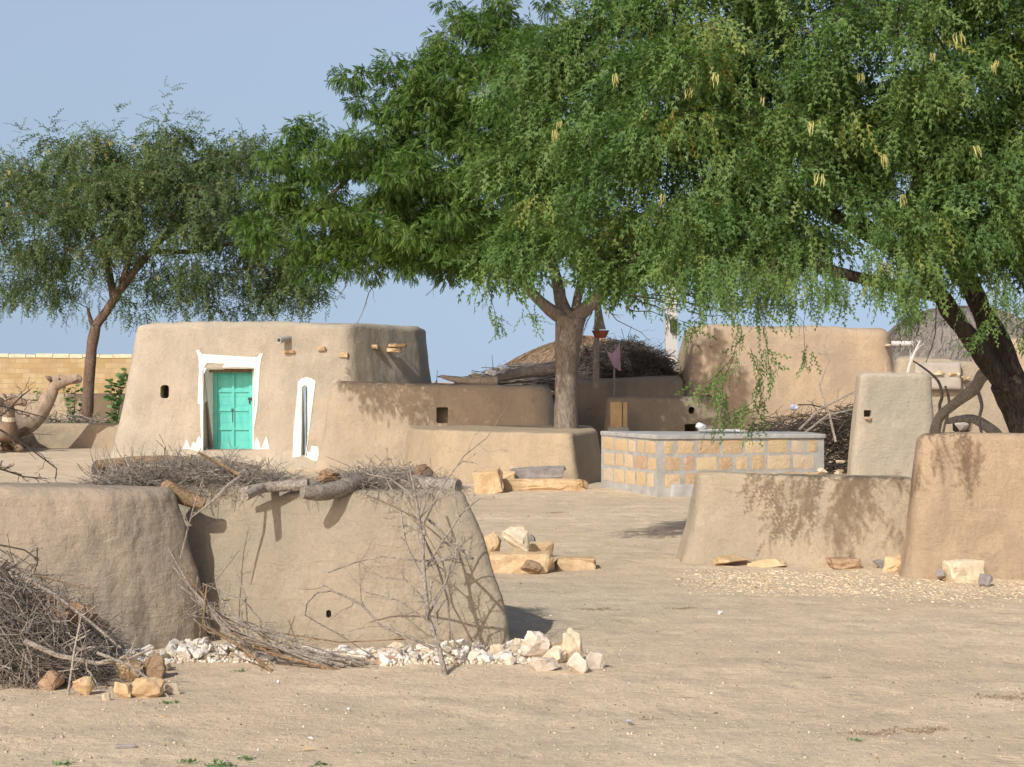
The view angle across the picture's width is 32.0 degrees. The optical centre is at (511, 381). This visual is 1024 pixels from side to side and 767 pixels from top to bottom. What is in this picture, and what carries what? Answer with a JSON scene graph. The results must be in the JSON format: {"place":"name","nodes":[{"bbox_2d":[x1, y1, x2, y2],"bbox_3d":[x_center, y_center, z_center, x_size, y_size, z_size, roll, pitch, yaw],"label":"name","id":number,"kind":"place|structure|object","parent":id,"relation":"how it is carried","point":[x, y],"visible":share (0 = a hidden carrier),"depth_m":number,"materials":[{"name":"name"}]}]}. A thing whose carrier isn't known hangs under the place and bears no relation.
{"place":"outdoors","nodes":[
{"label":"outdoors","id":0,"kind":"place"},
{"bbox_2d":[0,354,132,393],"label":"brick wall","id":1,"kind":"structure","parent":0,"point":[18,370],"depth_m":65.00,"materials":[{"name":"brick"}]},
{"bbox_2d":[0,382,1023,766],"bbox_3d":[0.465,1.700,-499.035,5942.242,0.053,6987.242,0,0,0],"label":"ground","id":2,"kind":"structure","parent":0,"point":[656,570],"depth_m":9.90,"materials":[{"name":"sand"}]},
{"bbox_2d":[0,393,26,451],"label":"camel","id":3,"kind":"object","parent":2,"relation":"on","point":[8,425],"visible":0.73,"depth_m":42.16,"materials":[{"name":"fur"}]},
{"bbox_2d":[3,374,81,450],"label":"camel","id":4,"kind":"object","parent":2,"relation":"on","point":[46,402],"visible":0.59,"depth_m":43.85,"materials":[{"name":"fur"}]},
{"bbox_2d":[37,670,64,689],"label":"boulder","id":5,"kind":"object","parent":2,"relation":"on","point":[48,680],"visible":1,"depth_m":9.85,"materials":[{"name":"brown stone"}]},
{"bbox_2d":[0,590,110,652],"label":"earth mound","id":6,"kind":"object","parent":2,"relation":"on","point":[79,606],"visible":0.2,"depth_m":10.49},
{"bbox_2d":[0,393,124,422],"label":"wall","id":7,"kind":"structure","parent":2,"relation":"on","point":[100,403],"depth_m":52.04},
{"bbox_2d":[21,423,118,447],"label":"low wall","id":8,"kind":"structure","parent":2,"relation":"on","point":[73,435],"depth_m":45.16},
{"bbox_2d":[21,405,119,422],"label":"brush pile","id":9,"kind":"object","parent":2,"relation":"on","point":[92,420],"visible":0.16,"depth_m":46.25,"materials":[{"name":"brown wood"}]},
{"bbox_2d":[61,384,82,421],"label":"shrub","id":10,"kind":"object","parent":2,"relation":"on","point":[67,399],"visible":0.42,"depth_m":47.48,"materials":[{"name":"green plant"}]},
{"bbox_2d":[0,534,153,690],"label":"brush pile","id":11,"kind":"object","parent":2,"relation":"on","point":[18,658],"visible":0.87,"depth_m":10.09,"materials":[{"name":"brown wood"}]},
{"bbox_2d":[0,559,27,616],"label":"dead branch","id":12,"kind":"object","parent":11,"relation":"on","point":[3,566],"visible":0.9,"depth_m":10.24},
{"bbox_2d":[0,544,42,572],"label":"dead branch","id":13,"kind":"object","parent":11,"relation":"on","point":[36,558],"visible":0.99,"depth_m":10.60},
{"bbox_2d":[0,563,122,666],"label":"dead branch","id":14,"kind":"object","parent":11,"relation":"on","point":[47,590],"visible":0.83,"depth_m":10.22,"materials":[{"name":"brown wood"}]},
{"bbox_2d":[67,592,98,694],"bbox_3d":[-2.391,1.458,9.829,0.144,0.597,0.244,0,0,42],"label":"dead branch","id":15,"kind":"object","parent":11,"relation":"in","point":[72,662],"visible":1,"depth_m":9.78,"materials":[{"name":"brown wood"}]},
{"bbox_2d":[72,676,94,694],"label":"boulder","id":16,"kind":"object","parent":2,"relation":"on","point":[85,685],"visible":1,"depth_m":9.65,"materials":[{"name":"stone"}]},
{"bbox_2d":[23,634,154,688],"bbox_3d":[-2.332,1.536,9.848,0.702,0.307,0.141,0,0,-17],"label":"dead branch","id":17,"kind":"object","parent":2,"relation":"on","point":[28,642],"visible":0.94,"depth_m":9.83,"materials":[{"name":"brown wood"}]},
{"bbox_2d":[0,482,206,653],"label":"mud wall","id":18,"kind":"structure","parent":2,"relation":"on","point":[113,542],"depth_m":11.27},
{"bbox_2d":[160,479,206,509],"bbox_3d":[-2.167,0.751,11.757,0.318,0.204,0.129,0,0,11],"label":"log","id":19,"kind":"object","parent":18,"relation":"on","point":[186,497],"visible":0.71,"depth_m":11.71,"materials":[{"name":"brown wood"}]},
{"bbox_2d":[103,367,128,422],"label":"milkweed shrub","id":20,"kind":"object","parent":2,"relation":"on","point":[116,403],"visible":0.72,"depth_m":45.90,"materials":[{"name":"green plant"}]},
{"bbox_2d":[114,682,132,697],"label":"boulder","id":21,"kind":"object","parent":2,"relation":"on","point":[122,690],"visible":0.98,"depth_m":9.54,"materials":[{"name":"stone"}]},
{"bbox_2d":[116,655,140,680],"bbox_3d":[-2.197,1.646,10.203,0.150,0.156,0.092,0,0,0],"label":"boulder","id":22,"kind":"object","parent":2,"relation":"on","point":[126,674],"visible":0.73,"depth_m":10.18,"materials":[{"name":"stone"}]},
{"bbox_2d":[96,651,171,696],"bbox_3d":[-2.029,1.616,9.630,0.528,0.279,0.102,0,0,18],"label":"dead branch","id":23,"kind":"object","parent":2,"relation":"on","point":[122,662],"visible":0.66,"depth_m":9.68,"materials":[{"name":"brown wood"}]},
{"bbox_2d":[131,677,165,697],"bbox_3d":[-1.952,1.654,9.599,0.175,0.124,0.105,0,0,0],"label":"boulder","id":24,"kind":"object","parent":2,"relation":"on","point":[145,687],"visible":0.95,"depth_m":9.56,"materials":[{"name":"stone"}]},
{"bbox_2d":[143,653,166,677],"bbox_3d":[-2.055,1.641,10.279,0.145,0.147,0.085,0,0,26],"label":"boulder","id":25,"kind":"object","parent":2,"relation":"on","point":[154,665],"visible":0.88,"depth_m":10.25,"materials":[{"name":"brown stone"}]},
{"bbox_2d":[165,682,179,694],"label":"boulder","id":26,"kind":"object","parent":2,"relation":"on","point":[174,690],"visible":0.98,"depth_m":9.66,"materials":[{"name":"stone"}]},
{"bbox_2d":[0,76,362,421],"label":"thin tree","id":27,"kind":"object","parent":2,"relation":"on","point":[120,191],"visible":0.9,"depth_m":46.28,"materials":[{"name":"green plant"}]},
{"bbox_2d":[192,648,209,658],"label":"rubble stone","id":28,"kind":"object","parent":2,"relation":"on","point":[202,652],"visible":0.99,"depth_m":10.88,"materials":[{"name":"stone"}]},
{"bbox_2d":[204,758,236,766],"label":"weed","id":29,"kind":"object","parent":2,"relation":"on","point":[221,764],"visible":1,"depth_m":7.89,"materials":[{"name":"green plant"}]},
{"bbox_2d":[109,321,431,468],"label":"mud house","id":30,"kind":"structure","parent":2,"relation":"on","point":[256,390],"depth_m":34.90,"materials":[{"name":"beige soil"}]},
{"bbox_2d":[214,372,252,448],"bbox_3d":[-5.504,0.567,35.245,0.764,1.551,0.100,0,0,0],"label":"door","id":31,"kind":"structure","parent":30,"relation":"in","point":[233,391],"depth_m":35.26,"materials":[{"name":"teal paint"}]},
{"bbox_2d":[166,548,375,671],"bbox_3d":[-1.483,1.420,10.645,1.397,0.795,0.431,0,0,21],"label":"dead branch","id":32,"kind":"object","parent":2,"relation":"on","point":[296,653],"visible":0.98,"depth_m":10.67,"materials":[{"name":"brown wood"}]},
{"bbox_2d":[83,478,510,649],"bbox_3d":[-1.561,1.235,12.062,3.133,1.090,1.664,0,0,0],"label":"mud animal pen","id":33,"kind":"object","parent":2,"relation":"on","point":[285,543],"visible":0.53,"depth_m":11.43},
{"bbox_2d":[63,433,316,502],"bbox_3d":[-2.185,0.655,12.344,1.778,0.581,1.262,0,0,0],"label":"brush pile","id":34,"kind":"object","parent":33,"relation":"on","point":[183,471],"visible":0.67,"depth_m":12.12,"materials":[{"name":"brown wood"}]},
{"bbox_2d":[96,455,259,470],"bbox_3d":[-2.389,0.589,12.847,1.229,0.105,0.144,0,0,9],"label":"pole","id":35,"kind":"object","parent":34,"relation":"on","point":[100,464],"visible":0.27,"depth_m":12.87,"materials":[{"name":"brown wood"}]},
{"bbox_2d":[198,451,240,475],"bbox_3d":[-1.954,0.556,11.971,0.324,0.166,0.063,0,0,19],"label":"stick","id":36,"kind":"object","parent":34,"relation":"on","point":[221,464],"visible":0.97,"depth_m":11.98,"materials":[{"name":"brown wood"}]},
{"bbox_2d":[179,465,205,559],"bbox_3d":[-1.998,0.827,11.305,0.130,0.591,0.274,0,0,29],"label":"dead branch","id":37,"kind":"object","parent":33,"relation":"on","point":[188,524],"visible":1,"depth_m":11.29,"materials":[{"name":"brown wood"}]},
{"bbox_2d":[191,475,241,517],"bbox_3d":[-1.873,0.734,11.393,0.044,0.250,0.476,0,0,31],"label":"stick","id":38,"kind":"object","parent":33,"relation":"hanging from","point":[223,490],"visible":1,"depth_m":11.39,"materials":[{"name":"brown wood"}]},
{"bbox_2d":[240,481,272,500],"bbox_3d":[-1.653,0.715,11.590,0.070,0.106,0.443,0,0,16],"label":"log","id":39,"kind":"object","parent":33,"relation":"on","point":[254,491],"visible":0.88,"depth_m":11.48,"materials":[{"name":"grey wood"}]},
{"bbox_2d":[239,478,308,493],"bbox_3d":[-1.560,0.689,11.679,0.468,0.110,0.082,0,0,5],"label":"log","id":40,"kind":"object","parent":33,"relation":"on","point":[281,486],"visible":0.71,"depth_m":11.64,"materials":[{"name":"grey wood"}]},
{"bbox_2d":[300,475,377,500],"bbox_3d":[-1.100,0.685,11.521,0.132,0.154,0.678,0,0,37],"label":"log","id":41,"kind":"object","parent":33,"relation":"on","point":[334,489],"visible":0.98,"depth_m":11.39,"materials":[{"name":"brown wood"}]},
{"bbox_2d":[293,452,472,508],"bbox_3d":[-0.861,0.678,11.888,1.258,0.473,1.160,0,0,0],"label":"brush pile","id":42,"kind":"object","parent":33,"relation":"on","point":[387,471],"visible":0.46,"depth_m":11.70,"materials":[{"name":"brown wood"}]},
{"bbox_2d":[316,468,340,481],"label":"stone","id":43,"kind":"object","parent":42,"relation":"on","point":[326,474],"visible":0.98,"depth_m":11.66,"materials":[{"name":"brown stone"}]},
{"bbox_2d":[413,464,433,476],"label":"earth clod","id":44,"kind":"object","parent":42,"relation":"on","point":[424,468],"visible":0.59,"depth_m":11.77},
{"bbox_2d":[375,475,461,490],"bbox_3d":[-0.690,0.676,11.724,0.772,0.112,0.109,0,0,27],"label":"log","id":45,"kind":"object","parent":33,"relation":"on","point":[457,483],"visible":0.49,"depth_m":11.59,"materials":[{"name":"grey wood"}]},
{"bbox_2d":[113,645,530,674],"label":"rubble chips","id":46,"kind":"object","parent":2,"relation":"on","point":[425,660],"visible":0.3,"depth_m":10.80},
{"bbox_2d":[177,646,190,657],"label":"rubble stone","id":47,"kind":"object","parent":46,"relation":"on","point":[183,651],"visible":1,"depth_m":10.89,"materials":[{"name":"stone"}]},
{"bbox_2d":[490,644,504,654],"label":"boulder","id":48,"kind":"object","parent":46,"relation":"on","point":[495,648],"visible":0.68,"depth_m":10.95,"materials":[{"name":"stone"}]},
{"bbox_2d":[268,630,406,642],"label":"dead branch","id":49,"kind":"object","parent":2,"relation":"on","point":[389,639],"visible":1,"depth_m":10.71,"materials":[{"name":"brown wood"}]},
{"bbox_2d":[296,409,508,674],"bbox_3d":[-0.685,0.954,10.847,1.235,1.557,0.880,0,0,18],"label":"dead shrub","id":50,"kind":"object","parent":2,"relation":"on","point":[425,598],"visible":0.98,"depth_m":10.76,"materials":[{"name":"brown wood"}]},
{"bbox_2d":[313,381,553,470],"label":"mud outbuilding","id":51,"kind":"structure","parent":2,"relation":"on","point":[377,419],"depth_m":34.12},
{"bbox_2d":[440,375,498,384],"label":"log","id":52,"kind":"object","parent":51,"relation":"on","point":[492,380],"visible":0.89,"depth_m":34.70,"materials":[{"name":"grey wood"}]},
{"bbox_2d":[496,361,555,381],"bbox_3d":[0.414,-0.213,36.597,1.488,0.451,0.298,0,0,0],"label":"log","id":53,"kind":"object","parent":51,"relation":"on","point":[546,369],"visible":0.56,"depth_m":36.51,"materials":[{"name":"brown wood"}]},
{"bbox_2d":[472,466,503,493],"bbox_3d":[-0.369,1.544,27.316,0.488,0.476,0.477,0,0,0],"label":"stone block","id":54,"kind":"object","parent":2,"relation":"on","point":[489,480],"depth_m":27.10,"materials":[{"name":"stone"}]},
{"bbox_2d":[484,530,500,553],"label":"stone","id":55,"kind":"object","parent":2,"relation":"on","point":[493,541],"visible":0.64,"depth_m":17.03,"materials":[{"name":"stone"}]},
{"bbox_2d":[402,425,600,483],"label":"mud platform","id":56,"kind":"structure","parent":2,"relation":"on","point":[577,451],"depth_m":29.75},
{"bbox_2d":[220,0,680,428],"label":"tree","id":57,"kind":"object","parent":56,"relation":"on","point":[409,238],"visible":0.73,"depth_m":30.85,"materials":[{"name":"green plant"}]},
{"bbox_2d":[592,285,608,337],"bbox_3d":[1.600,-1.471,32.300,0.320,1.390,0.315,0,0,0],"label":"hanging pot","id":58,"kind":"object","parent":57,"relation":"hanging from","point":[599,324],"visible":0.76,"depth_m":32.22,"materials":[{"name":"ceramic"}]},
{"bbox_2d":[0,475,1023,762],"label":"pebbles","id":59,"kind":"object","parent":2,"relation":"on","point":[556,695],"visible":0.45,"depth_m":9.19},
{"bbox_2d":[501,526,529,550],"bbox_3d":[0.054,1.505,16.789,0.216,0.270,0.254,0,0,-42],"label":"stone","id":60,"kind":"object","parent":2,"relation":"on","point":[516,538],"visible":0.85,"depth_m":16.77,"materials":[{"name":"stone"}]},
{"bbox_2d":[489,550,556,573],"bbox_3d":[0.092,1.626,15.904,0.617,0.216,0.298,0,0,0],"label":"stone","id":61,"kind":"object","parent":2,"relation":"on","point":[507,561],"visible":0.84,"depth_m":15.77,"materials":[{"name":"stone"}]},
{"bbox_2d":[520,559,541,573],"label":"stone","id":62,"kind":"object","parent":2,"relation":"on","point":[534,567],"visible":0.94,"depth_m":15.72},
{"bbox_2d":[454,355,616,392],"bbox_3d":[0.498,-0.044,39.230,3.681,1.174,2.075,0,0,0],"label":"wood stack","id":63,"kind":"object","parent":2,"relation":"on","point":[549,381],"visible":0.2,"depth_m":38.63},
{"bbox_2d":[520,631,551,657],"bbox_3d":[0.146,1.617,10.897,0.192,0.195,0.136,0,0,0],"label":"boulder","id":64,"kind":"object","parent":2,"relation":"on","point":[536,644],"visible":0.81,"depth_m":10.86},
{"bbox_2d":[529,541,553,551],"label":"stone","id":65,"kind":"object","parent":2,"relation":"on","point":[535,546],"visible":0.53,"depth_m":17.06,"materials":[{"name":"stone"}]},
{"bbox_2d":[529,657,559,670],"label":"boulder","id":66,"kind":"object","parent":2,"relation":"on","point":[544,663],"visible":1,"depth_m":10.43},
{"bbox_2d":[503,478,585,490],"bbox_3d":[0.415,1.626,27.756,1.495,0.231,0.408,0,0,0],"label":"stone slab","id":67,"kind":"object","parent":2,"relation":"on","point":[552,484],"depth_m":27.59,"materials":[{"name":"stone"}]},
{"bbox_2d":[501,470,515,478],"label":"stone","id":68,"kind":"object","parent":67,"relation":"on","point":[507,474],"visible":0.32,"depth_m":27.98,"materials":[{"name":"stone"}]},
{"bbox_2d":[509,465,568,478],"bbox_3d":[0.440,1.465,28.454,1.020,0.231,0.334,0,0,0],"label":"stone slab","id":69,"kind":"object","parent":67,"relation":"on","point":[540,472],"depth_m":28.31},
{"bbox_2d":[542,645,567,662],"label":"boulder","id":70,"kind":"object","parent":2,"relation":"on","point":[558,653],"visible":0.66,"depth_m":10.70,"materials":[{"name":"stone"}]},
{"bbox_2d":[561,627,583,661],"bbox_3d":[0.362,1.607,10.790,0.144,0.228,0.108,0,0,0],"label":"boulder","id":71,"kind":"object","parent":2,"relation":"on","point":[572,643],"visible":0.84,"depth_m":10.76,"materials":[{"name":"stone"}]},
{"bbox_2d":[554,556,595,569],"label":"stone","id":72,"kind":"object","parent":2,"relation":"on","point":[575,562],"visible":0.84,"depth_m":16.04,"materials":[{"name":"stone"}]},
{"bbox_2d":[566,652,588,672],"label":"boulder","id":73,"kind":"object","parent":2,"relation":"on","point":[577,662],"visible":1,"depth_m":10.34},
{"bbox_2d":[504,335,675,401],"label":"thatched hut","id":74,"kind":"object","parent":2,"relation":"on","point":[547,351],"visible":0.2,"depth_m":42.16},
{"bbox_2d":[585,651,604,668],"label":"boulder","id":75,"kind":"object","parent":2,"relation":"on","point":[594,660],"visible":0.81,"depth_m":10.47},
{"bbox_2d":[592,308,598,387],"bbox_3d":[1.731,-0.747,36.760,0.143,1.784,0.412,0,0,0],"label":"pole","id":76,"kind":"object","parent":2,"relation":"on","point":[595,383],"visible":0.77,"depth_m":36.77,"materials":[{"name":"brown wood"}]},
{"bbox_2d":[605,342,620,395],"bbox_3d":[2.083,-0.245,37.261,0.372,1.169,0.122,0,0,0],"label":"flag","id":77,"kind":"object","parent":2,"relation":"on","point":[614,356],"visible":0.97,"depth_m":37.28,"materials":[{"name":"pink fabric"}]},
{"bbox_2d":[608,402,629,430],"bbox_3d":[2.016,0.980,33.702,0.435,1.160,0.307,0,0,0],"label":"door post","id":78,"kind":"object","parent":2,"relation":"on","point":[618,416],"depth_m":33.62,"materials":[{"name":"wood"}]},
{"bbox_2d":[577,376,683,451],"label":"mud yard wall","id":79,"kind":"structure","parent":2,"relation":"on","point":[591,401],"depth_m":37.68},
{"bbox_2d":[578,326,684,382],"bbox_3d":[2.487,-0.363,39.852,3.091,1.713,2.739,0,0,0],"label":"brush pile","id":80,"kind":"object","parent":2,"relation":"on","point":[638,359],"visible":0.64,"depth_m":39.27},
{"bbox_2d":[603,396,731,430],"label":"mud yard wall","id":81,"kind":"structure","parent":2,"relation":"on","point":[663,413],"depth_m":34.36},
{"bbox_2d":[665,210,677,369],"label":"utility pole","id":82,"kind":"object","parent":2,"relation":"on","point":[671,343],"visible":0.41,"depth_m":43.36,"materials":[{"name":"concrete"}]},
{"bbox_2d":[600,431,825,496],"bbox_3d":[3.078,1.284,27.369,3.343,0.993,2.095,0,0,0],"label":"water tank","id":83,"kind":"object","parent":2,"relation":"on","point":[662,463],"visible":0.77,"depth_m":26.75,"materials":[{"name":"stone"}]},
{"bbox_2d":[713,555,750,565],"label":"stone","id":84,"kind":"object","parent":2,"relation":"on","point":[724,559],"visible":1,"depth_m":16.39,"materials":[{"name":"stone"}]},
{"bbox_2d":[443,0,1023,449],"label":"feathery tree","id":85,"kind":"object","parent":2,"relation":"on","point":[715,92],"visible":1,"depth_m":16.16,"materials":[{"name":"green plant"}]},
{"bbox_2d":[747,559,787,566],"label":"stone","id":86,"kind":"object","parent":2,"relation":"on","point":[771,563],"visible":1,"depth_m":16.33,"materials":[{"name":"stone"}]},
{"bbox_2d":[676,471,910,566],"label":"low wall","id":87,"kind":"structure","parent":2,"relation":"on","point":[802,519],"depth_m":16.56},
{"bbox_2d":[677,324,912,459],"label":"mud house","id":88,"kind":"structure","parent":2,"relation":"on","point":[854,353],"depth_m":38.16,"materials":[{"name":"soil"}]},
{"bbox_2d":[737,396,933,473],"bbox_3d":[5.533,1.071,31.059,3.448,2.036,2.344,0,0,0],"label":"brush pile","id":89,"kind":"object","parent":2,"relation":"on","point":[842,426],"visible":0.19,"depth_m":30.61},
{"bbox_2d":[814,331,836,441],"bbox_3d":[5.239,0.078,29.944,0.442,1.899,0.268,0,0,0],"label":"dead branch","id":90,"kind":"object","parent":89,"relation":"in","point":[828,411],"visible":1,"depth_m":29.99,"materials":[{"name":"brown wood"}]},
{"bbox_2d":[799,388,854,429],"bbox_3d":[5.355,0.465,30.061,1.060,0.729,0.294,0,0,7],"label":"dead branch","id":91,"kind":"object","parent":89,"relation":"on","point":[810,418],"visible":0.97,"depth_m":29.99,"materials":[{"name":"brown wood"}]},
{"bbox_2d":[804,409,852,431],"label":"dead branch","id":92,"kind":"object","parent":89,"relation":"on","point":[819,421],"visible":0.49,"depth_m":29.99,"materials":[{"name":"brown wood"}]},
{"bbox_2d":[825,557,861,568],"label":"stone","id":93,"kind":"object","parent":2,"relation":"on","point":[843,563],"visible":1,"depth_m":16.18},
{"bbox_2d":[828,729,904,740],"bbox_3d":[1.662,1.700,8.592,0.425,0.017,0.226,0,0,-17],"label":"dung patch","id":94,"kind":"object","parent":2,"relation":"on","point":[871,733],"visible":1,"depth_m":8.62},
{"bbox_2d":[847,372,933,477],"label":"mud slab wall","id":95,"kind":"structure","parent":2,"relation":"on","point":[897,408],"depth_m":24.04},
{"bbox_2d":[882,555,900,572],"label":"stone","id":96,"kind":"object","parent":2,"relation":"on","point":[892,563],"visible":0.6,"depth_m":15.91,"materials":[{"name":"stone"}]},
{"bbox_2d":[878,726,990,737],"bbox_3d":[2.060,1.701,8.686,0.535,0.021,0.227,0,0,18],"label":"dung patch","id":97,"kind":"object","parent":2,"relation":"on","point":[919,731],"visible":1,"depth_m":8.70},
{"bbox_2d":[913,360,987,432],"bbox_3d":[4.805,0.652,19.161,0.313,1.761,1.127,0,0,-36],"label":"gnarled log","id":98,"kind":"object","parent":2,"relation":"on","point":[973,388],"visible":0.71,"depth_m":19.12,"materials":[{"name":"brown wood"}]},
{"bbox_2d":[893,355,1008,432],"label":"ruined wall","id":99,"kind":"structure","parent":2,"relation":"on","point":[955,377],"depth_m":30.05,"materials":[{"name":"beige soil"}]},
{"bbox_2d":[888,305,1023,366],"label":"thatched hut","id":100,"kind":"object","parent":2,"relation":"on","point":[944,336],"visible":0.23,"depth_m":43.53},
{"bbox_2d":[898,432,1023,579],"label":"mud end wall","id":101,"kind":"structure","parent":2,"relation":"on","point":[966,499],"depth_m":15.49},
{"bbox_2d":[941,559,984,582],"bbox_3d":[3.863,1.627,15.225,0.350,0.208,0.263,0,0,0],"label":"stone","id":102,"kind":"object","parent":2,"relation":"on","point":[962,570],"visible":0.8,"depth_m":15.14,"materials":[{"name":"stone"}]},
{"bbox_2d":[947,414,1001,432],"bbox_3d":[5.177,0.724,19.718,0.794,0.710,0.163,0,0,35],"label":"log","id":103,"kind":"object","parent":2,"relation":"on","point":[988,426],"visible":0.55,"depth_m":19.72,"materials":[{"name":"brown wood"}]},
{"bbox_2d":[978,573,992,585],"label":"stone","id":104,"kind":"object","parent":2,"relation":"on","point":[985,579],"visible":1,"depth_m":14.90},
{"bbox_2d":[971,338,1023,370],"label":"mud wall","id":105,"kind":"structure","parent":2,"relation":"on","point":[1013,340],"depth_m":33.57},
{"bbox_2d":[971,693,1023,700],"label":"dung patch","id":106,"kind":"object","parent":2,"relation":"on","point":[1007,696],"visible":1,"depth_m":9.61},
{"bbox_3d":[-3.943,0.429,12.600,0.085,0.863,0.059,0,0,0],"label":"stake","id":107,"kind":"object","parent":2,"relation":"on","visible":0},
{"bbox_2d":[0,380,36,423],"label":"dead branch","id":108,"kind":"object","parent":107,"relation":"attached to","point":[7,409],"visible":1,"depth_m":12.77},
{"bbox_2d":[0,427,56,481],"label":"dead branch","id":109,"kind":"object","parent":107,"relation":"attached to","point":[18,440],"visible":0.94,"depth_m":12.77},
{"bbox_2d":[0,461,51,482],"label":"dead branch","id":110,"kind":"object","parent":109,"relation":"attached to","point":[15,473],"visible":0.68,"depth_m":12.77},
{"bbox_2d":[0,377,60,421],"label":"dead branch","id":111,"kind":"object","parent":107,"relation":"attached to","point":[1,405],"visible":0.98,"depth_m":12.80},
{"bbox_2d":[0,0,1023,381],"label":"sky","id":112,"kind":"structure","parent":0,"point":[258,63],"materials":[{"name":"blue"}]},
{"bbox_2d":[673,567,1023,609],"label":"gravel","id":113,"kind":"structure","parent":0,"point":[761,581],"depth_m":14.88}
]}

